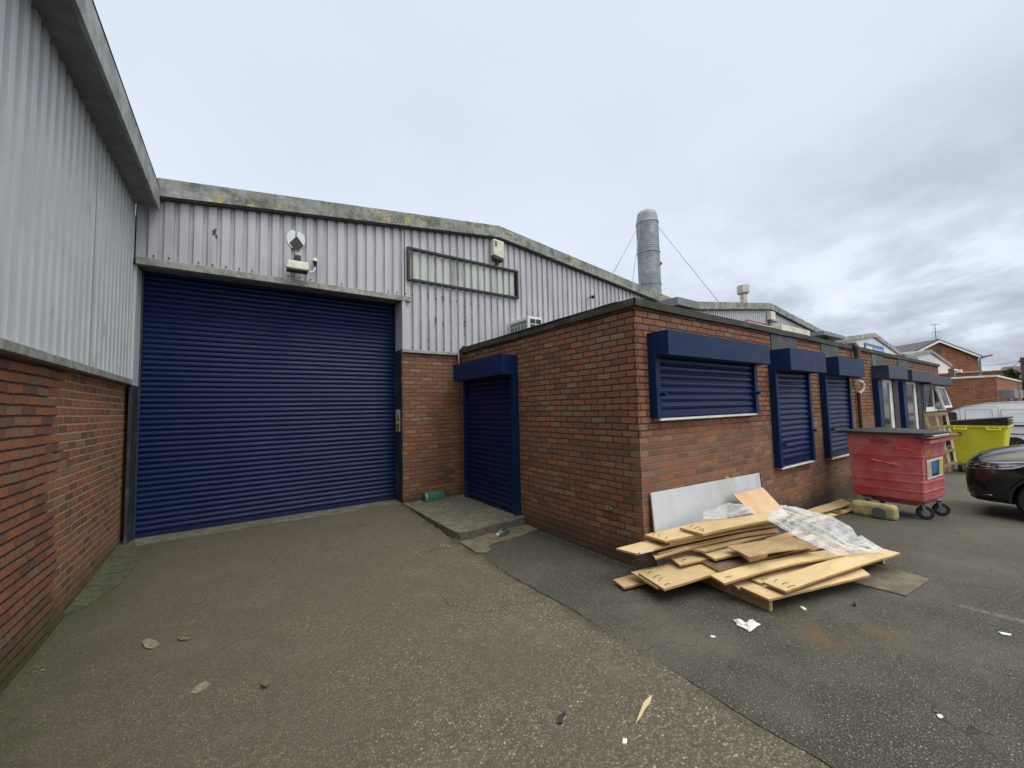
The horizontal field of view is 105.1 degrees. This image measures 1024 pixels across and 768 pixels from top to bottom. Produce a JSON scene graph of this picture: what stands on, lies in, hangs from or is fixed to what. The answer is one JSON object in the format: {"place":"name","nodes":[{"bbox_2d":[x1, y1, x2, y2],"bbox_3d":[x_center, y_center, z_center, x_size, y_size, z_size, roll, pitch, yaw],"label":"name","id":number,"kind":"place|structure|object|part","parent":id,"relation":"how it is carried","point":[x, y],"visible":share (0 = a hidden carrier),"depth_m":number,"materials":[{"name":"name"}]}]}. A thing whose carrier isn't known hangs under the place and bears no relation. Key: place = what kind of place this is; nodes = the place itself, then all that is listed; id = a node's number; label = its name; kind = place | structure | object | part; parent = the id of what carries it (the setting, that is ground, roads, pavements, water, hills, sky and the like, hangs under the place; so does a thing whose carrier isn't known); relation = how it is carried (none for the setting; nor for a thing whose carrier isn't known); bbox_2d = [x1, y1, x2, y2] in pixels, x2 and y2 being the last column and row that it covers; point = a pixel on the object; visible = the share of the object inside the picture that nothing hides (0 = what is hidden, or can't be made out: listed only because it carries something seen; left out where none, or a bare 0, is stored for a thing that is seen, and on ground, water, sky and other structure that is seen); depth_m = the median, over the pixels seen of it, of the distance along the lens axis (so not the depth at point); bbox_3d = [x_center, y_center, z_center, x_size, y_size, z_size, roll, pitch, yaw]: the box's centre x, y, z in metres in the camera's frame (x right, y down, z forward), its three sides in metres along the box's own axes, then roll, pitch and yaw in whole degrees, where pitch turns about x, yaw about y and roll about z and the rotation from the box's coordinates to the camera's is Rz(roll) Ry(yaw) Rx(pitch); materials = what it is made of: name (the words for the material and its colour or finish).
{"place":"outdoors","nodes":[
{"label":"outdoors","id":0,"kind":"place"},
{"bbox_2d":[0,504,830,767],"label":"yard concrete","id":1,"kind":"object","parent":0,"point":[598,685],"visible":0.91,"depth_m":2.64,"materials":[{"name":"grey concrete"}]},
{"bbox_2d":[63,540,136,618],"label":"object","id":2,"kind":"structure","parent":1,"relation":"on","point":[116,568],"depth_m":4.14,"materials":[{"name":"concrete"}]},
{"bbox_2d":[142,638,159,648],"bbox_3d":[-2.812,2.014,3.050,0.207,0.014,0.079,-4,-4,36],"label":"dead leaf","id":3,"kind":"object","parent":1,"relation":"on","point":[148,643],"visible":1,"depth_m":3.04,"materials":[{"name":"beige plant"}]},
{"bbox_2d":[177,637,192,640],"bbox_3d":[-2.601,2.014,3.101,0.123,0.008,0.046,-2,-4,7],"label":"dead leaf","id":4,"kind":"object","parent":1,"relation":"on","point":[183,638],"visible":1,"depth_m":3.10,"materials":[{"name":"brown plant"}]},
{"bbox_2d":[190,681,210,693],"bbox_3d":[-2.023,1.969,2.543,0.088,0.006,0.104,-3,-4,20],"label":"dead leaf","id":5,"kind":"object","parent":1,"relation":"on","point":[200,687],"visible":1,"depth_m":2.54,"materials":[{"name":"beige plant"}]},
{"bbox_2d":[261,680,268,688],"bbox_3d":[-1.603,1.950,2.542,0.067,0.024,0.035,-3,-4,29],"label":"dead leaf","id":6,"kind":"object","parent":1,"relation":"on","point":[264,684],"visible":1,"depth_m":2.54,"materials":[{"name":"beige plant"}]},
{"bbox_2d":[133,499,400,545],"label":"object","id":7,"kind":"structure","parent":1,"relation":"on","point":[194,533],"depth_m":5.88,"materials":[{"name":"concrete"}]},
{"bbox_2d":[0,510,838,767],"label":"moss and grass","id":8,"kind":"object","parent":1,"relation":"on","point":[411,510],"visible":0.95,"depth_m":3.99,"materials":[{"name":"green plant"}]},
{"bbox_2d":[439,543,451,547],"bbox_3d":[-0.847,2.072,5.039,0.195,0.034,0.123,-3,-4,29],"label":"leaf clump","id":9,"kind":"object","parent":1,"relation":"on","point":[444,545],"visible":1,"depth_m":5.02,"materials":[{"name":"brown plant"}]},
{"bbox_2d":[557,710,565,724],"bbox_3d":[0.280,1.895,2.232,0.037,0.012,0.107,-3,-4,20],"label":"plastic clip","id":10,"kind":"object","parent":1,"relation":"on","point":[560,719],"visible":1,"depth_m":2.21,"materials":[{"name":"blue plastic"}]},
{"bbox_2d":[636,695,651,722],"bbox_3d":[0.762,1.886,2.281,0.031,0.011,0.265,-4,-5,40],"label":"wood splinter","id":11,"kind":"object","parent":1,"relation":"on","point":[646,703],"visible":1,"depth_m":2.29,"materials":[{"name":"brown wood"}]},
{"bbox_2d":[460,524,537,553],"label":"path","id":12,"kind":"structure","parent":0,"point":[481,544],"depth_m":5.31,"materials":[{"name":"concrete"}]},
{"bbox_2d":[495,527,508,536],"bbox_3d":[-0.141,2.079,5.477,0.102,0.099,0.233,-4,-4,37],"label":"oil bottle","id":13,"kind":"object","parent":12,"relation":"on","point":[501,532],"visible":1,"depth_m":5.44,"materials":[{"name":"grey plastic"}]},
{"bbox_2d":[93,0,1023,370],"label":"sky","id":14,"kind":"structure","parent":0,"point":[856,165],"materials":[{"name":"grey"}]},
{"bbox_2d":[403,445,1023,767],"bbox_3d":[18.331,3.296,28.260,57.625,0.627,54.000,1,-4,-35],"label":"asphalt yard","id":15,"kind":"structure","parent":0,"point":[942,656],"depth_m":2.97,"materials":[{"name":"grey asphalt"}]},
{"bbox_2d":[0,0,159,694],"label":"industrial unit","id":16,"kind":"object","parent":15,"relation":"on","point":[78,181],"visible":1,"depth_m":3.13,"materials":[{"name":"metal"}]},
{"bbox_2d":[123,178,669,544],"bbox_3d":[-9.249,0.745,22.096,12.296,6.200,33.130,1,-4,-35],"label":"industrial unit","id":17,"kind":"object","parent":15,"relation":"on","point":[265,385],"visible":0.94,"depth_m":6.47,"materials":[{"name":"metal"}]},
{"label":"roller door","id":18,"kind":"part","parent":17,"relation":"part of","materials":[{"name":"blue paint"}]},
{"bbox_2d":[286,230,304,250],"bbox_3d":[-3.460,-2.289,6.282,0.265,0.345,0.019,1,-4,-35],"label":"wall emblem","id":19,"kind":"object","parent":17,"relation":"attached to","point":[297,243],"depth_m":6.28,"materials":[{"name":"white plastic"}]},
{"bbox_2d":[286,255,308,274],"bbox_3d":[-3.366,-1.889,6.144,0.312,0.305,0.290,1,-4,-35],"label":"floodlight","id":20,"kind":"object","parent":17,"relation":"attached to","point":[296,265],"visible":1,"depth_m":6.06,"materials":[{"name":"beige plastic"}]},
{"bbox_2d":[308,258,317,272],"bbox_3d":[-3.197,-1.898,6.306,0.097,0.284,0.234,-1,-4,1],"label":"photocell","id":21,"kind":"object","parent":17,"relation":"attached to","point":[314,260],"visible":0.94,"depth_m":6.33,"materials":[{"name":"beige plastic"}]},
{"bbox_2d":[396,410,399,430],"bbox_3d":[-2.116,0.674,7.262,0.012,0.400,0.230,1,-4,-35],"label":"warning sign","id":22,"kind":"object","parent":17,"relation":"attached to","point":[397,420],"visible":1,"depth_m":7.25,"materials":[{"name":"yellow plastic"}]},
{"bbox_2d":[407,246,518,298],"bbox_3d":[-0.919,-2.222,8.026,2.530,0.640,0.099,1,-4,-35],"label":"empty sign","id":23,"kind":"object","parent":17,"relation":"attached to","point":[422,267],"visible":1,"depth_m":7.95,"materials":[{"name":"white plastic"}]},
{"bbox_2d":[490,239,503,263],"bbox_3d":[-0.314,-2.829,8.407,0.260,0.490,0.150,1,-4,-35],"label":"alarm box","id":24,"kind":"object","parent":17,"relation":"attached to","point":[497,250],"visible":1,"depth_m":8.36,"materials":[{"name":"beige plastic"}]},
{"bbox_2d":[403,494,524,540],"bbox_3d":[-0.846,2.166,6.470,1.193,0.189,2.165,1,-4,-35],"label":"concrete step","id":25,"kind":"object","parent":15,"relation":"on","point":[468,518],"visible":0.73,"depth_m":6.05,"materials":[{"name":"grey concrete"}]},
{"bbox_2d":[422,490,444,501],"bbox_3d":[-1.450,2.060,7.238,0.390,0.146,0.171,1,-4,-38],"label":"fan heater cover","id":26,"kind":"object","parent":25,"relation":"on","point":[432,496],"visible":1,"depth_m":7.18,"materials":[{"name":"green plastic"}]},
{"bbox_2d":[0,488,1022,767],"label":"leaf litter","id":27,"kind":"object","parent":15,"relation":"on","point":[340,668],"visible":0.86,"depth_m":2.94,"materials":[{"name":"brown plant"}]},
{"bbox_2d":[613,575,646,588],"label":"board","id":28,"kind":"object","parent":15,"relation":"on","point":[627,581],"visible":0.3,"depth_m":3.87,"materials":[{"name":"beige wood"}]},
{"bbox_2d":[631,553,670,570],"bbox_3d":[1.427,1.851,4.034,0.396,0.231,0.127,-2,-4,17],"label":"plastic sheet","id":29,"kind":"object","parent":28,"relation":"on","point":[667,559],"visible":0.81,"depth_m":4.05,"materials":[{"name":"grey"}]},
{"bbox_2d":[453,297,951,568],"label":"brick office","id":30,"kind":"structure","parent":15,"relation":"on","point":[571,426],"depth_m":5.54,"materials":[{"name":"brick"}]},
{"bbox_2d":[459,346,465,363],"bbox_3d":[-0.911,-0.440,7.648,0.234,0.616,0.075,0,-4,-15],"label":"cable","id":31,"kind":"object","parent":30,"relation":"on","point":[460,354],"visible":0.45,"depth_m":7.62,"materials":[{"name":"black plastic"}]},
{"bbox_2d":[509,316,541,332],"bbox_3d":[0.280,-1.004,8.344,0.375,0.715,0.708,1,-4,-35],"label":"ac unit","id":32,"kind":"object","parent":30,"relation":"on","point":[522,323],"visible":0.32,"depth_m":8.13,"materials":[{"name":"white plastic"}]},
{"bbox_2d":[463,301,616,347],"bbox_3d":[0.130,-0.823,6.086,0.021,0.027,3.800,1,-4,-35],"label":"roof edge","id":33,"kind":"object","parent":30,"relation":"on","point":[545,323],"visible":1,"depth_m":5.55,"materials":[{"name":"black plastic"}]},
{"bbox_2d":[604,504,612,510],"bbox_3d":[1.127,1.454,4.614,0.058,0.063,0.102,1,-4,-35],"label":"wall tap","id":34,"kind":"object","parent":30,"relation":"attached to","point":[610,508],"depth_m":4.60,"materials":[{"name":"grey metal"}]},
{"bbox_2d":[658,297,699,310],"bbox_3d":[3.122,-1.156,7.457,0.709,0.800,0.549,1,-4,-35],"label":"roof vent","id":35,"kind":"object","parent":30,"relation":"on","point":[680,302],"visible":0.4,"depth_m":7.22,"materials":[{"name":"grey metal"}]},
{"bbox_2d":[811,331,844,340],"bbox_3d":[11.030,-1.145,13.808,1.999,1.200,0.599,1,-4,-35],"label":"roof vent","id":36,"kind":"object","parent":30,"relation":"on","point":[826,335],"visible":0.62,"depth_m":13.44,"materials":[{"name":"grey metal"}]},
{"bbox_2d":[844,342,864,427],"bbox_3d":[7.463,0.758,8.446,0.282,3.345,0.258,1,-4,-35],"label":"downpipe","id":37,"kind":"object","parent":30,"relation":"attached to","point":[857,353],"visible":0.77,"depth_m":8.43,"materials":[{"name":"plastic"}]},
{"bbox_2d":[882,379,900,427],"bbox_3d":[9.307,0.720,9.692,1.858,1.650,0.085,1,-4,-35],"label":"window","id":38,"kind":"structure","parent":30,"relation":"in","point":[889,386],"depth_m":9.79,"materials":[{"name":"white plastic"}]},
{"bbox_2d":[899,354,918,359],"bbox_3d":[13.212,-0.779,13.278,1.799,0.305,0.499,1,-4,-35],"label":"roof vent","id":39,"kind":"object","parent":30,"relation":"on","point":[908,356],"visible":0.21,"depth_m":12.84,"materials":[{"name":"grey paint"}]},
{"bbox_2d":[906,382,923,428],"bbox_3d":[11.270,0.769,11.046,2.128,1.670,0.085,1,-4,-35],"label":"window","id":40,"kind":"structure","parent":30,"relation":"in","point":[913,388],"depth_m":11.20,"materials":[{"name":"white plastic"}]},
{"bbox_2d":[923,385,951,411],"bbox_3d":[13.672,0.421,12.620,3.050,0.890,0.288,1,-4,-35],"label":"window","id":41,"kind":"structure","parent":30,"relation":"in","point":[937,399],"depth_m":12.67,"materials":[{"name":"white plastic"}]},
{"bbox_2d":[650,473,761,565],"bbox_3d":[2.594,1.637,4.963,2.580,0.845,0.100,1,-4,-35],"label":"white board","id":42,"kind":"object","parent":15,"relation":"on","point":[678,507],"visible":0.62,"depth_m":4.75,"materials":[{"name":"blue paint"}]},
{"bbox_2d":[734,619,760,631],"bbox_3d":[1.876,1.901,3.159,0.199,0.048,0.163,1,-4,-35],"label":"crumpled tissue","id":43,"kind":"object","parent":15,"relation":"on","point":[750,625],"visible":1,"depth_m":3.12,"materials":[{"name":"paper"}]},
{"bbox_2d":[694,301,836,341],"bbox_3d":[1.535,1.068,29.530,13.892,6.580,33.130,1,-4,-35],"label":"industrial unit","id":44,"kind":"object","parent":15,"relation":"on","point":[744,311],"visible":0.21,"depth_m":15.12,"materials":[{"name":"grey metal"}]},
{"bbox_2d":[613,209,717,300],"bbox_3d":[4.626,-4.268,13.053,5.911,3.470,1.533,1,-4,-35],"label":"chimney","id":45,"kind":"object","parent":44,"relation":"on","point":[648,249],"visible":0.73,"depth_m":13.31,"materials":[{"name":"grey metal"}]},
{"bbox_2d":[736,284,748,302],"bbox_3d":[10.627,-3.640,17.985,0.499,1.750,0.499,1,-4,-35],"label":"flue","id":46,"kind":"object","parent":44,"relation":"on","point":[742,291],"visible":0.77,"depth_m":17.87,"materials":[{"name":"silver metal"}]},
{"bbox_2d":[746,319,773,325],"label":"sign board","id":47,"kind":"object","parent":44,"relation":"attached to","point":[755,322],"visible":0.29,"depth_m":15.23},
{"bbox_2d":[767,311,778,322],"bbox_3d":[10.496,-2.696,15.772,0.400,0.439,0.305,1,-4,-35],"label":"alarm box","id":48,"kind":"object","parent":44,"relation":"attached to","point":[771,317],"visible":1,"depth_m":15.72,"materials":[{"name":"beige plastic"}]},
{"bbox_2d":[699,530,884,610],"bbox_3d":[2.901,1.920,4.223,2.200,0.113,0.970,0,-4,-26],"label":"pallet","id":49,"kind":"object","parent":15,"relation":"on","point":[748,597],"visible":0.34,"depth_m":3.80,"materials":[{"name":"brown wood"}]},
{"bbox_2d":[631,562,672,589],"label":"board","id":50,"kind":"object","parent":49,"relation":"on","point":[635,573],"visible":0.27,"depth_m":3.85,"materials":[{"name":"beige wood"}]},
{"bbox_2d":[639,562,729,590],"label":"board","id":51,"kind":"object","parent":50,"relation":"on","point":[673,575],"visible":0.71,"depth_m":3.74,"materials":[{"name":"beige wood"}]},
{"bbox_2d":[670,538,765,566],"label":"board","id":52,"kind":"object","parent":51,"relation":"on","point":[685,558],"visible":0.38,"depth_m":4.00,"materials":[{"name":"beige wood"}]},
{"bbox_2d":[699,543,742,560],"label":"board","id":53,"kind":"object","parent":52,"relation":"on","point":[720,554],"visible":0.37,"depth_m":3.98,"materials":[{"name":"brown wood"}]},
{"bbox_2d":[691,532,778,552],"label":"board","id":54,"kind":"object","parent":53,"relation":"on","point":[711,547],"visible":0.52,"depth_m":4.18,"materials":[{"name":"beige wood"}]},
{"bbox_2d":[650,530,778,559],"bbox_3d":[2.198,1.698,4.240,1.729,0.090,0.170,0,-4,-20],"label":"board","id":55,"kind":"object","parent":54,"relation":"on","point":[655,555],"visible":0.52,"depth_m":4.08,"materials":[{"name":"brown wood"}]},
{"bbox_2d":[657,527,776,553],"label":"board","id":56,"kind":"object","parent":55,"relation":"on","point":[668,549],"visible":0.44,"depth_m":4.15,"materials":[{"name":"brown wood"}]},
{"bbox_2d":[616,524,775,555],"bbox_3d":[2.074,1.647,4.260,2.093,0.074,0.257,0,-4,-21],"label":"board","id":57,"kind":"object","parent":56,"relation":"on","point":[636,549],"visible":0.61,"depth_m":4.02,"materials":[{"name":"beige wood"}]},
{"bbox_2d":[640,549,653,553],"bbox_3d":[1.403,1.652,3.902,0.331,0.024,0.006,0,-4,-24],"label":"torn paper strip","id":58,"kind":"object","parent":57,"relation":"attached to","point":[651,550],"visible":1,"depth_m":3.87,"materials":[{"name":"white paper"}]},
{"bbox_2d":[732,523,776,530],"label":"board","id":59,"kind":"object","parent":57,"relation":"on","point":[759,525],"visible":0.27,"depth_m":4.44,"materials":[{"name":"brown wood"}]},
{"bbox_2d":[666,521,776,544],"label":"board","id":60,"kind":"object","parent":59,"relation":"on","point":[674,542],"visible":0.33,"depth_m":4.18,"materials":[{"name":"brown wood"}]},
{"bbox_2d":[644,516,727,542],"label":"board","id":61,"kind":"object","parent":60,"relation":"on","point":[671,535],"visible":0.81,"depth_m":4.08,"materials":[{"name":"beige wood"}]},
{"bbox_2d":[680,511,782,535],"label":"board","id":62,"kind":"object","parent":61,"relation":"on","point":[709,528],"visible":0.89,"depth_m":4.24,"materials":[{"name":"beige wood"}]},
{"bbox_2d":[703,503,753,518],"bbox_3d":[2.429,1.460,4.524,0.713,0.095,0.259,0,-4,-20],"label":"plastic sheet","id":63,"kind":"object","parent":62,"relation":"on","point":[722,509],"visible":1,"depth_m":4.52,"materials":[{"name":"white plastic"}]},
{"bbox_2d":[732,488,788,516],"bbox_3d":[3.228,1.564,5.076,1.001,0.304,0.408,1,-4,-35],"label":"veneer panel","id":64,"kind":"object","parent":57,"relation":"on","point":[760,500],"visible":0.76,"depth_m":5.10,"materials":[{"name":"beige wood"}]},
{"bbox_2d":[701,537,818,571],"bbox_3d":[2.651,1.786,4.163,1.629,0.030,0.268,0,-4,-24],"label":"board","id":65,"kind":"object","parent":51,"relation":"on","point":[727,563],"visible":0.46,"depth_m":3.92,"materials":[{"name":"brown wood"}]},
{"bbox_2d":[731,571,772,589],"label":"board","id":66,"kind":"object","parent":49,"relation":"on","point":[743,582],"visible":0.27,"depth_m":3.61,"materials":[{"name":"brown wood"}]},
{"bbox_2d":[740,567,869,601],"bbox_3d":[2.812,1.822,3.648,1.516,0.024,0.262,0,-4,-19],"label":"board","id":67,"kind":"object","parent":49,"relation":"on","point":[767,593],"visible":0.58,"depth_m":3.51,"materials":[{"name":"beige wood"}]},
{"bbox_2d":[751,549,850,584],"bbox_3d":[2.945,1.798,3.877,1.576,0.059,0.214,0,-4,-27],"label":"board","id":68,"kind":"object","parent":67,"relation":"on","point":[760,580],"visible":0.42,"depth_m":3.76,"materials":[{"name":"beige wood"}]},
{"bbox_2d":[710,550,844,585],"bbox_3d":[2.657,1.757,3.839,1.741,0.054,0.183,0,-4,-20],"label":"board","id":69,"kind":"object","parent":68,"relation":"on","point":[727,577],"visible":0.94,"depth_m":3.75,"materials":[{"name":"beige wood"}]},
{"bbox_2d":[727,535,815,561],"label":"board","id":70,"kind":"object","parent":69,"relation":"on","point":[754,551],"visible":1,"depth_m":3.96,"materials":[{"name":"beige wood"}]},
{"bbox_2d":[763,547,899,592],"bbox_3d":[3.164,1.766,3.811,1.944,0.061,0.211,0,-4,-24],"label":"board","id":71,"kind":"object","parent":67,"relation":"on","point":[799,579],"visible":0.97,"depth_m":3.71,"materials":[{"name":"beige wood"}]},
{"bbox_2d":[768,505,882,554],"bbox_3d":[3.336,1.590,4.312,1.204,0.383,0.699,0,-4,-14],"label":"plastic sheet","id":72,"kind":"object","parent":71,"relation":"on","point":[827,535],"visible":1,"depth_m":4.22,"materials":[{"name":"white plastic"}]},
{"bbox_2d":[800,505,851,522],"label":"board","id":73,"kind":"object","parent":15,"relation":"on","point":[847,509],"visible":0.53,"depth_m":6.30,"materials":[{"name":"beige wood"}]},
{"bbox_2d":[837,333,902,354],"bbox_3d":[12.850,1.252,37.340,13.592,6.660,33.130,1,-4,-35],"label":"industrial unit","id":74,"kind":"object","parent":15,"relation":"on","point":[861,340],"visible":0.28,"depth_m":23.71,"materials":[{"name":"white metal"}]},
{"bbox_2d":[865,343,883,351],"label":"sign board","id":75,"kind":"object","parent":74,"relation":"attached to","point":[874,347],"visible":0.23,"depth_m":23.86,"materials":[{"name":"blue"}]},
{"bbox_2d":[851,500,898,520],"bbox_3d":[5.765,2.003,6.245,0.266,0.243,0.550,1,-4,-35],"label":"foam block","id":76,"kind":"object","parent":15,"relation":"on","point":[877,510],"depth_m":6.15,"materials":[{"name":"yellow plastic"}]},
{"bbox_2d":[849,565,929,596],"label":"board","id":77,"kind":"object","parent":15,"relation":"on","point":[891,580],"visible":0.73,"depth_m":3.83,"materials":[{"name":"wood"}]},
{"bbox_2d":[837,427,953,519],"bbox_3d":[6.366,1.450,6.461,1.262,1.460,1.197,1,-4,-35],"label":"waste bin","id":78,"kind":"object","parent":15,"relation":"on","point":[899,465],"visible":0.92,"depth_m":6.24,"materials":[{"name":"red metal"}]},
{"bbox_2d":[914,433,960,438],"bbox_3d":[6.700,0.816,6.160,1.163,0.033,0.180,0,-4,-26],"label":"timber offcut","id":79,"kind":"object","parent":78,"relation":"in","point":[940,436],"visible":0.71,"depth_m":6.02,"materials":[{"name":"beige wood"}]},
{"bbox_2d":[902,350,951,372],"bbox_3d":[25.893,1.490,46.342,18.092,6.700,33.130,1,-4,-35],"label":"industrial unit","id":80,"kind":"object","parent":15,"relation":"on","point":[931,356],"visible":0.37,"depth_m":33.62,"materials":[{"name":"white metal"}]},
{"bbox_2d":[895,339,984,371],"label":"house","id":81,"kind":"structure","parent":15,"relation":"on","point":[958,357],"depth_m":41.97,"materials":[{"name":"brick"}]},
{"bbox_2d":[924,412,957,468],"bbox_3d":[12.271,1.585,11.194,0.485,1.549,1.136,-3,-4,23],"label":"pallet","id":82,"kind":"object","parent":15,"relation":"on","point":[946,451],"visible":0.79,"depth_m":11.16,"materials":[{"name":"brown wood"}]},
{"bbox_2d":[944,448,954,471],"bbox_3d":[12.626,2.224,11.575,0.800,0.630,0.450,1,-4,-35],"label":"stacked timber","id":83,"kind":"object","parent":15,"relation":"on","point":[950,468],"visible":0.23,"depth_m":11.27,"materials":[{"name":"brown wood"}]},
{"bbox_2d":[939,370,1005,376],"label":"brick building","id":84,"kind":"structure","parent":15,"relation":"on","point":[984,373],"depth_m":32.43,"materials":[{"name":"brown brick"}]},
{"bbox_2d":[943,416,1013,471],"bbox_3d":[13.284,1.719,11.148,1.199,1.570,1.210,1,-4,-35],"label":"waste bin","id":85,"kind":"object","parent":15,"relation":"on","point":[976,436],"visible":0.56,"depth_m":10.91,"materials":[{"name":"yellow plastic"}]},
{"bbox_2d":[942,375,1023,411],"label":"brick office","id":86,"kind":"structure","parent":15,"relation":"on","point":[966,391],"depth_m":18.98,"materials":[{"name":"red brick"}]},
{"bbox_2d":[948,368,962,376],"bbox_3d":[21.876,-0.539,19.425,0.650,0.470,0.370,10,-12,-72],"label":"dome camera","id":87,"kind":"object","parent":86,"relation":"on","point":[951,372],"visible":0.98,"depth_m":19.41,"materials":[{"name":"white plastic"}]},
{"bbox_2d":[942,401,1023,445],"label":"parked van","id":88,"kind":"object","parent":15,"relation":"on","point":[1015,409],"visible":0.23,"depth_m":15.35,"materials":[{"name":"metal"}]},
{"bbox_3d":[18.213,1.385,16.369,0.055,0.420,0.470,1,-4,-35],"label":"side window","id":89,"kind":"part","parent":88,"relation":"part of","materials":[{"name":"black glass"}]},
{"bbox_2d":[978,354,992,375],"bbox_3d":[35.631,0.546,29.352,0.220,5.460,0.781,1,-4,-35],"label":"street lamp","id":90,"kind":"object","parent":15,"relation":"on","point":[980,369],"visible":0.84,"depth_m":29.63,"materials":[{"name":"grey metal"}]},
{"bbox_2d":[965,444,1023,513],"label":"parked car","id":91,"kind":"object","parent":15,"relation":"on","point":[995,474],"visible":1,"depth_m":6.35,"materials":[{"name":"metal"}]},
{"bbox_2d":[968,357,1023,400],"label":"utility pole","id":92,"kind":"object","parent":15,"relation":"on","point":[1021,360],"visible":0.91,"depth_m":24.35,"materials":[{"name":"brown wood"}]},
{"bbox_2d":[1000,366,1021,389],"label":"house","id":93,"kind":"structure","parent":15,"relation":"on","point":[1018,368],"depth_m":44.72,"materials":[{"name":"tile"}]},
{"bbox_2d":[1004,368,1021,382],"bbox_3d":[39.766,-0.384,31.226,1.159,1.779,1.140,1,-4,-35],"label":"tree","id":94,"kind":"object","parent":15,"relation":"on","point":[1012,373],"visible":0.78,"depth_m":31.10,"materials":[{"name":"green plant"}]},
{"bbox_2d":[768,324,810,335],"bbox_3d":[8.656,-1.157,12.161,2.220,1.110,0.410,1,-4,-35],"label":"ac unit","id":95,"kind":"object","parent":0,"point":[792,329],"visible":0.16,"depth_m":11.78,"materials":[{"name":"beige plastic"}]},
{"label":"board","id":96,"kind":"object","parent":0,"visible":0},
{"bbox_2d":[786,499,850,522],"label":"board","id":97,"kind":"object","parent":96,"relation":"on","point":[835,505],"visible":0.81,"depth_m":6.36,"materials":[{"name":"beige wood"}]}
]}

